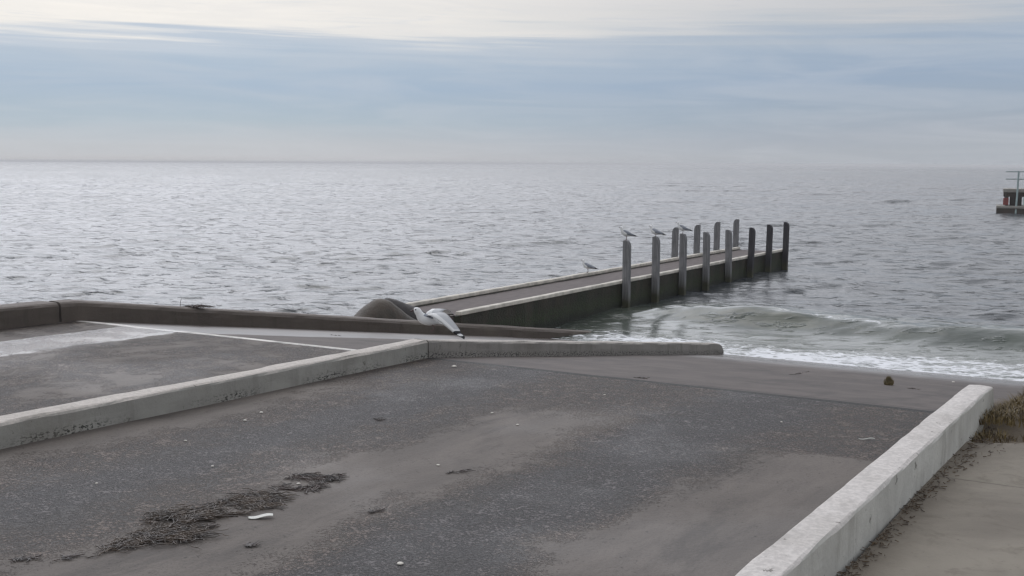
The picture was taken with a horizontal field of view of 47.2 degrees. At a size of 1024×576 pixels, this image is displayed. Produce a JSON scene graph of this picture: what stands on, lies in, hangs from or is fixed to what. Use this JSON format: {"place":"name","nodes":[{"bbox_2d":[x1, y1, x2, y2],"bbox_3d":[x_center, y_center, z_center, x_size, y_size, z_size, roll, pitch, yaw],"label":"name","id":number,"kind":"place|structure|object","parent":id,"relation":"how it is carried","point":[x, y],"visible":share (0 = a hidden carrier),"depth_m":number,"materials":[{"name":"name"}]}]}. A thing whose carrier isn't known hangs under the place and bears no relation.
{"place":"outdoors","nodes":[
{"label":"outdoors","id":0,"kind":"place"},
{"bbox_2d":[0,321,1023,575],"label":"ramp","id":1,"kind":"structure","parent":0,"point":[700,465],"depth_m":8.64,"materials":[{"name":"concrete"}]},
{"bbox_2d":[8,553,42,562],"bbox_3d":[-2.554,1.419,6.164,0.168,0.008,0.135,-1,6,-8],"label":"seaweed","id":2,"kind":"object","parent":1,"relation":"on","point":[22,557],"visible":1,"depth_m":6.16,"materials":[{"name":"brown plant"}]},
{"bbox_2d":[0,301,58,328],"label":"sea wall","id":3,"kind":"structure","parent":1,"relation":"on","point":[22,314],"depth_m":15.70,"materials":[{"name":"grey concrete"}]},
{"bbox_2d":[53,552,84,560],"bbox_3d":[-2.346,1.419,6.200,0.112,0.007,0.175,9,11,56],"label":"seaweed","id":4,"kind":"object","parent":1,"relation":"on","point":[68,556],"visible":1,"depth_m":6.20,"materials":[{"name":"brown plant"}]},
{"bbox_2d":[85,501,232,557],"bbox_3d":[-1.909,1.368,6.695,0.668,0.018,1.052,1,6,5],"label":"seaweed","id":5,"kind":"object","parent":1,"relation":"on","point":[174,532],"visible":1,"depth_m":6.65,"materials":[{"name":"brown plant"}]},
{"bbox_2d":[196,522,218,527],"bbox_3d":[-1.753,1.373,6.789,0.128,0.008,0.126,1,6,3],"label":"seaweed","id":6,"kind":"object","parent":1,"relation":"on","point":[209,524],"visible":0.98,"depth_m":6.80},
{"bbox_2d":[0,339,427,448],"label":"concrete kerb","id":7,"kind":"structure","parent":1,"relation":"on","point":[27,427],"depth_m":10.24,"materials":[{"name":"grey concrete"}]},
{"bbox_2d":[192,488,299,523],"bbox_3d":[-1.671,1.339,7.195,0.576,0.015,0.807,1,6,10],"label":"seaweed","id":8,"kind":"object","parent":1,"relation":"on","point":[260,500],"visible":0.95,"depth_m":7.29,"materials":[{"name":"brown plant"}]},
{"bbox_2d":[244,541,262,546],"bbox_3d":[-1.423,1.408,6.457,0.114,0.008,0.092,-2,6,-17],"label":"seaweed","id":9,"kind":"object","parent":1,"relation":"on","point":[251,544],"visible":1,"depth_m":6.44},
{"bbox_2d":[248,513,272,518],"bbox_3d":[-1.494,1.355,6.978,0.143,0.020,0.050,-1,6,-12],"label":"plastic strip","id":10,"kind":"object","parent":1,"relation":"on","point":[260,516],"visible":1,"depth_m":6.97,"materials":[{"name":"white plastic"}]},
{"bbox_2d":[268,471,346,493],"bbox_3d":[-1.343,1.288,7.794,0.421,0.014,0.579,2,6,15],"label":"seaweed","id":11,"kind":"object","parent":1,"relation":"on","point":[320,479],"visible":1,"depth_m":7.83,"materials":[{"name":"brown plant"}]},
{"bbox_2d":[49,299,591,337],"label":"sea wall","id":12,"kind":"structure","parent":1,"relation":"on","point":[80,310],"depth_m":18.55,"materials":[{"name":"grey concrete"}]},
{"bbox_2d":[180,298,221,307],"bbox_3d":[-4.723,0.211,17.763,0.533,0.152,0.404,3,7,27],"label":"weed tangle","id":13,"kind":"object","parent":12,"relation":"on","point":[197,306],"visible":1,"depth_m":17.75,"materials":[{"name":"grey"}]},
{"bbox_2d":[410,307,464,338],"bbox_3d":[-0.864,0.369,13.392,0.606,0.326,0.780,0,6,-6],"label":"gull","id":14,"kind":"object","parent":12,"relation":"on","point":[432,317],"visible":1,"depth_m":13.25,"materials":[{"name":"white"}]},
{"bbox_2d":[368,508,384,512],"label":"seaweed","id":15,"kind":"object","parent":1,"relation":"on","point":[371,511],"visible":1,"depth_m":7.14,"materials":[{"name":"black plant"}]},
{"bbox_2d":[354,298,415,319],"bbox_3d":[-2.361,0.578,21.465,1.692,0.776,0.792,-4,7,-36],"label":"rock","id":16,"kind":"object","parent":1,"relation":"on","point":[381,308],"visible":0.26,"depth_m":21.19,"materials":[{"name":"grey stone"}]},
{"bbox_2d":[385,298,425,319],"bbox_3d":[-2.020,0.534,22.176,1.224,0.742,0.688,-4,7,-36],"label":"rock","id":17,"kind":"object","parent":1,"relation":"on","point":[405,308],"visible":0.13,"depth_m":21.91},
{"bbox_2d":[447,469,475,473],"bbox_3d":[-0.359,1.271,8.133,0.219,0.007,0.096,-2,7,-21],"label":"seaweed","id":18,"kind":"object","parent":1,"relation":"on","point":[463,470],"visible":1,"depth_m":8.14,"materials":[{"name":"brown plant"}]},
{"bbox_2d":[420,339,723,357],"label":"concrete kerb","id":19,"kind":"structure","parent":1,"relation":"on","point":[446,348],"depth_m":16.07,"materials":[{"name":"grey concrete"}]},
{"bbox_2d":[406,247,781,327],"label":"jetty","id":20,"kind":"object","parent":1,"relation":"on","point":[552,302],"visible":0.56,"depth_m":26.93,"materials":[{"name":"concrete"}]},
{"bbox_2d":[581,260,596,272],"bbox_3d":[1.980,-0.556,29.920,0.456,0.330,0.146,2,6,15],"label":"gull","id":21,"kind":"object","parent":20,"relation":"on","point":[586,265],"visible":1,"depth_m":29.89,"materials":[{"name":"white"}]},
{"bbox_2d":[622,240,630,307],"bbox_3d":[2.732,0.202,28.067,0.170,2.690,0.140,4,7,30],"label":"mooring post","id":22,"kind":"object","parent":20,"relation":"attached to","point":[626,278],"visible":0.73,"depth_m":27.96,"materials":[{"name":"grey wood"}]},
{"bbox_2d":[619,227,637,239],"bbox_3d":[2.769,-1.297,27.918,0.456,0.330,0.146,0,6,-2],"label":"gull","id":23,"kind":"object","parent":22,"relation":"on","point":[626,233],"visible":1,"depth_m":27.87,"materials":[{"name":"white"}]},
{"bbox_2d":[651,236,659,302],"bbox_3d":[3.609,0.049,29.546,0.170,2.690,0.140,4,7,30],"label":"mooring post","id":24,"kind":"object","parent":20,"relation":"attached to","point":[655,281],"visible":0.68,"depth_m":29.44,"materials":[{"name":"grey wood"}]},
{"bbox_2d":[650,225,665,236],"bbox_3d":[3.643,-1.425,29.382,0.456,0.285,0.146,3,6,20],"label":"gull","id":25,"kind":"object","parent":24,"relation":"on","point":[655,231],"visible":1,"depth_m":29.36,"materials":[{"name":"white"}]},
{"bbox_2d":[671,227,678,257],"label":"mooring post","id":26,"kind":"object","parent":20,"relation":"attached to","point":[675,240],"visible":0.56,"depth_m":35.16,"materials":[{"name":"grey wood"}]},
{"bbox_2d":[678,233,686,295],"bbox_3d":[4.510,-0.102,31.062,0.170,2.680,0.140,4,7,30],"label":"mooring post","id":27,"kind":"object","parent":20,"relation":"attached to","point":[682,263],"visible":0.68,"depth_m":30.95,"materials":[{"name":"grey wood"}]},
{"bbox_2d":[677,222,691,233],"bbox_3d":[4.545,-1.585,30.906,0.456,0.310,0.146,2,6,12],"label":"gull","id":28,"kind":"object","parent":27,"relation":"on","point":[681,227],"visible":1,"depth_m":30.88,"materials":[{"name":"white"}]},
{"bbox_2d":[693,225,700,253],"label":"mooring post","id":29,"kind":"object","parent":20,"relation":"attached to","point":[697,232],"visible":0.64,"depth_m":36.67,"materials":[{"name":"grey wood"}]},
{"bbox_2d":[702,232,709,290],"bbox_3d":[5.373,-0.234,32.526,0.170,2.640,0.140,4,7,30],"label":"mooring post","id":30,"kind":"object","parent":20,"relation":"attached to","point":[706,263],"visible":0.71,"depth_m":32.42,"materials":[{"name":"grey wood"}]},
{"bbox_2d":[713,222,720,250],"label":"mooring post","id":31,"kind":"object","parent":20,"relation":"attached to","point":[716,245],"visible":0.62,"depth_m":38.16,"materials":[{"name":"grey wood"}]},
{"bbox_2d":[725,230,731,281],"bbox_3d":[6.275,-0.381,34.053,0.170,2.620,0.140,3,7,30],"label":"mooring post","id":32,"kind":"object","parent":20,"relation":"attached to","point":[728,255],"visible":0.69,"depth_m":33.94,"materials":[{"name":"grey wood"}]},
{"bbox_2d":[732,219,739,247],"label":"mooring post","id":33,"kind":"object","parent":20,"relation":"attached to","point":[736,233],"visible":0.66,"depth_m":39.70,"materials":[{"name":"grey wood"}]},
{"bbox_2d":[747,227,755,277],"bbox_3d":[7.244,-0.537,35.664,0.170,2.600,0.140,6,8,30],"label":"mooring post","id":34,"kind":"object","parent":20,"relation":"attached to","point":[751,253],"visible":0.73,"depth_m":35.54,"materials":[{"name":"grey wood"}]},
{"bbox_2d":[765,224,772,271],"bbox_3d":[8.107,-0.698,37.124,0.170,2.620,0.140,5,7,30],"label":"mooring post","id":35,"kind":"object","parent":20,"relation":"attached to","point":[769,242],"visible":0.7,"depth_m":37.01,"materials":[{"name":"grey wood"}]},
{"bbox_2d":[782,222,789,269],"bbox_3d":[8.985,-0.857,38.608,0.170,2.630,0.140,5,7,30],"label":"mooring post","id":36,"kind":"object","parent":20,"relation":"attached to","point":[785,249],"visible":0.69,"depth_m":38.49,"materials":[{"name":"grey wood"}]},
{"bbox_2d":[735,385,993,575],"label":"concrete kerb","id":37,"kind":"structure","parent":1,"relation":"on","point":[834,534],"depth_m":7.33,"materials":[{"name":"grey concrete"}]},
{"bbox_2d":[883,376,893,384],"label":"weed tuft","id":38,"kind":"object","parent":1,"relation":"on","point":[888,381],"visible":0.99,"depth_m":14.75,"materials":[{"name":"plant"}]},
{"bbox_2d":[0,161,1023,380],"bbox_3d":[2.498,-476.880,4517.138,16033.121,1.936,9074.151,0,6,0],"label":"water","id":39,"kind":"structure","parent":0,"point":[914,268],"depth_m":51.21,"materials":[{"name":"grey liquid"}]},
{"bbox_2d":[996,171,1023,213],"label":"landing stage","id":40,"kind":"object","parent":39,"relation":"in","point":[1015,205],"visible":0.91,"depth_m":83.47,"materials":[{"name":"paint"}]},
{"bbox_2d":[0,0,1023,166],"label":"sky","id":41,"kind":"structure","parent":0,"point":[649,82],"materials":[{"name":"blue"}]},
{"bbox_2d":[843,441,1023,575],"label":"pavement","id":42,"kind":"structure","parent":0,"point":[969,521],"depth_m":7.47,"materials":[{"name":"concrete"}]},
{"bbox_2d":[836,426,1015,575],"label":"leaf litter","id":43,"kind":"object","parent":42,"relation":"on","point":[907,507],"visible":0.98,"depth_m":8.00,"materials":[{"name":"brown plant"}]},
{"bbox_2d":[973,400,1023,442],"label":"beach","id":44,"kind":"structure","parent":0,"point":[1016,431],"depth_m":10.24,"materials":[{"name":"beige sand"}]},
{"bbox_2d":[971,386,1023,442],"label":"grass","id":45,"kind":"structure","parent":44,"relation":"on","point":[1000,409],"depth_m":10.26,"materials":[{"name":"brown plant"}]}
]}

